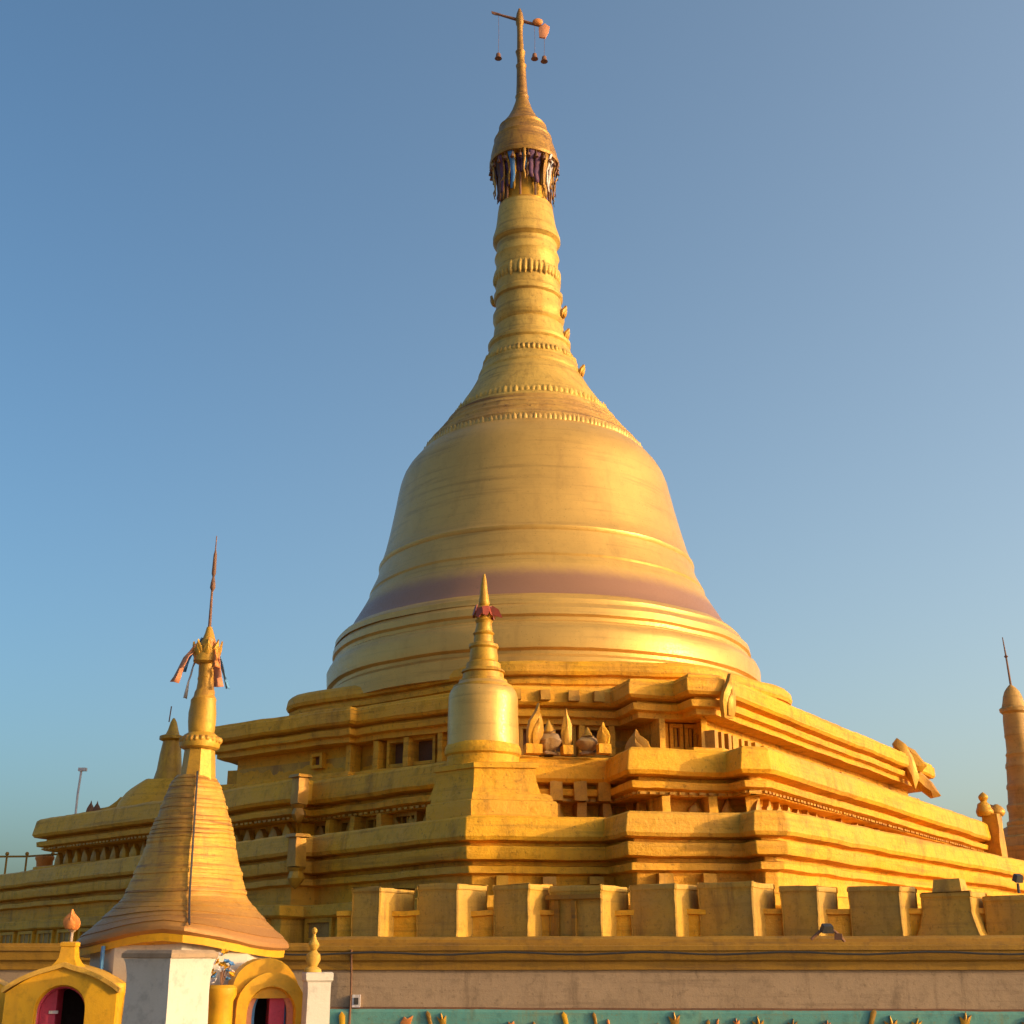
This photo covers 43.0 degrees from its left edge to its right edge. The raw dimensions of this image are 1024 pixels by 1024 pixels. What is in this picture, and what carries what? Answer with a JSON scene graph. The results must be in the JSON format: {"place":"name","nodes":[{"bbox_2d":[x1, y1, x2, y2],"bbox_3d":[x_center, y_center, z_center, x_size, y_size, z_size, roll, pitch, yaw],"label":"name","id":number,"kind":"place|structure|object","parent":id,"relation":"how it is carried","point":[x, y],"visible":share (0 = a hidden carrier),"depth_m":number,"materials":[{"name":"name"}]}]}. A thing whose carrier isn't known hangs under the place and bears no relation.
{"place":"outdoors","nodes":[
{"label":"outdoors","id":0,"kind":"place"},
{"bbox_2d":[0,0,1023,874],"label":"sky","id":1,"kind":"structure","parent":0,"point":[248,266],"materials":[{"name":"blue"}]},
{"label":"ground","id":2,"kind":"structure","parent":0,"visible":0},
{"bbox_2d":[0,536,301,1023],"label":"roadside shrine","id":3,"kind":"object","parent":2,"relation":"on","point":[167,927],"visible":1,"depth_m":14.36,"materials":[{"name":"gold metal"}]},
{"bbox_2d":[210,948,234,984],"bbox_3d":[-3.044,4.793,13.674,0.317,0.386,0.266,9,-21,-23],"label":"flower bunch","id":4,"kind":"object","parent":3,"relation":"on","point":[223,966],"visible":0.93,"depth_m":13.65,"materials":[{"name":"multicoloured plant"}]},
{"bbox_2d":[301,927,333,1023],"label":"white post","id":5,"kind":"object","parent":2,"relation":"on","point":[315,1006],"visible":1,"depth_m":13.60,"materials":[{"name":"paint"}]},
{"bbox_2d":[0,8,1023,943],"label":"golden pagoda","id":6,"kind":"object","parent":2,"relation":"on","point":[534,488],"visible":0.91,"depth_m":45.94,"materials":[{"name":"gold metal"}]},
{"bbox_2d":[0,852,57,873],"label":"terrace railing","id":7,"kind":"object","parent":6,"relation":"on","point":[26,855],"visible":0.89,"depth_m":60.07,"materials":[{"name":"grey metal"}]},
{"bbox_2d":[35,855,54,866],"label":"flower pot","id":8,"kind":"object","parent":6,"relation":"on","point":[44,860],"visible":0.73,"depth_m":58.97,"materials":[{"name":"brown ceramic"}]},
{"bbox_2d":[74,768,86,813],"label":"lamp pole","id":9,"kind":"object","parent":6,"relation":"on","point":[79,782],"visible":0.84,"depth_m":57.67,"materials":[{"name":"metal"}]},
{"bbox_2d":[86,798,121,811],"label":"golden gable","id":10,"kind":"structure","parent":6,"relation":"on","point":[113,804],"depth_m":56.95,"materials":[{"name":"gold metal"}]},
{"bbox_2d":[116,706,181,806],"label":"stupa","id":11,"kind":"object","parent":6,"relation":"on","point":[168,771],"visible":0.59,"depth_m":56.37,"materials":[{"name":"gold metal"}]},
{"bbox_2d":[426,574,557,819],"bbox_3d":[-0.502,5.258,38.010,2.412,7.456,3.400,18,-26,-41],"label":"terrace stupa","id":12,"kind":"object","parent":6,"relation":"on","point":[484,771],"visible":1,"depth_m":37.11,"materials":[{"name":"gold metal"}]},
{"bbox_2d":[523,703,543,755],"bbox_3d":[0.698,6.645,39.870,0.597,1.542,0.563,4,-20,-11],"label":"flame ornament","id":13,"kind":"object","parent":6,"relation":"on","point":[534,732],"visible":1,"depth_m":39.66,"materials":[{"name":"gold metal"}]},
{"bbox_2d":[538,720,561,756],"bbox_3d":[1.162,6.995,40.137,0.827,1.127,0.790,0,-19,0],"label":"lotus urn","id":14,"kind":"object","parent":6,"relation":"on","point":[550,741],"visible":0.91,"depth_m":39.85,"materials":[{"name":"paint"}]},
{"bbox_2d":[560,708,573,755],"bbox_3d":[1.679,6.769,40.109,0.358,1.470,0.418,3,-19,-8],"label":"flame ornament","id":15,"kind":"object","parent":6,"relation":"on","point":[566,748],"visible":1,"depth_m":39.97,"materials":[{"name":"gold metal"}]},
{"bbox_2d":[576,727,597,757],"bbox_3d":[2.331,7.096,40.107,0.736,0.929,0.753,0,-19,0],"label":"lotus urn","id":16,"kind":"object","parent":6,"relation":"on","point":[586,743],"visible":0.98,"depth_m":39.86,"materials":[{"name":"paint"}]},
{"bbox_2d":[596,721,611,754],"bbox_3d":[2.797,6.918,39.843,0.413,1.009,0.406,4,-20,-12],"label":"flame ornament","id":17,"kind":"object","parent":6,"relation":"on","point":[603,746],"visible":1,"depth_m":39.71,"materials":[{"name":"gold metal"}]},
{"bbox_2d":[975,793,1006,856],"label":"guardian ornament","id":18,"kind":"object","parent":6,"relation":"on","point":[992,815],"visible":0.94,"depth_m":58.38,"materials":[{"name":"gold metal"}]},
{"bbox_2d":[0,878,1023,1023],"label":"platform wall","id":19,"kind":"structure","parent":2,"relation":"on","point":[771,988],"depth_m":26.41,"materials":[{"name":"yellow paint"}]},
{"bbox_2d":[348,949,351,1023],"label":"drain pipe","id":20,"kind":"object","parent":19,"relation":"attached to","point":[350,1004],"visible":1,"depth_m":26.53,"materials":[{"name":"metal"}]},
{"bbox_2d":[352,995,360,1006],"bbox_3d":[-3.170,9.967,26.498,0.160,0.240,0.135,0,-19,0],"label":"socket box","id":21,"kind":"object","parent":19,"relation":"attached to","point":[356,1000],"visible":1,"depth_m":26.45,"materials":[{"name":"plastic"}]},
{"bbox_2d":[284,951,1023,955],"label":"cable","id":22,"kind":"object","parent":19,"relation":"attached to","point":[686,953],"visible":0.91,"depth_m":25.94,"materials":[{"name":"black metal"}]},
{"bbox_2d":[810,923,845,941],"bbox_3d":[6.286,8.372,25.844,0.700,0.368,0.212,2,-19,-6],"label":"floodlight","id":23,"kind":"object","parent":19,"relation":"on","point":[827,928],"visible":1,"depth_m":25.81,"materials":[{"name":"metal"}]},
{"bbox_2d":[1012,874,1022,892],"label":"floodlight","id":24,"kind":"object","parent":19,"relation":"on","point":[1017,879],"visible":1,"depth_m":26.91,"materials":[{"name":"black metal"}]},
{"bbox_2d":[1000,637,1023,860],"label":"brown spire","id":25,"kind":"structure","parent":2,"relation":"on","point":[1012,709],"depth_m":65.97,"materials":[{"name":"metal"}]}
]}

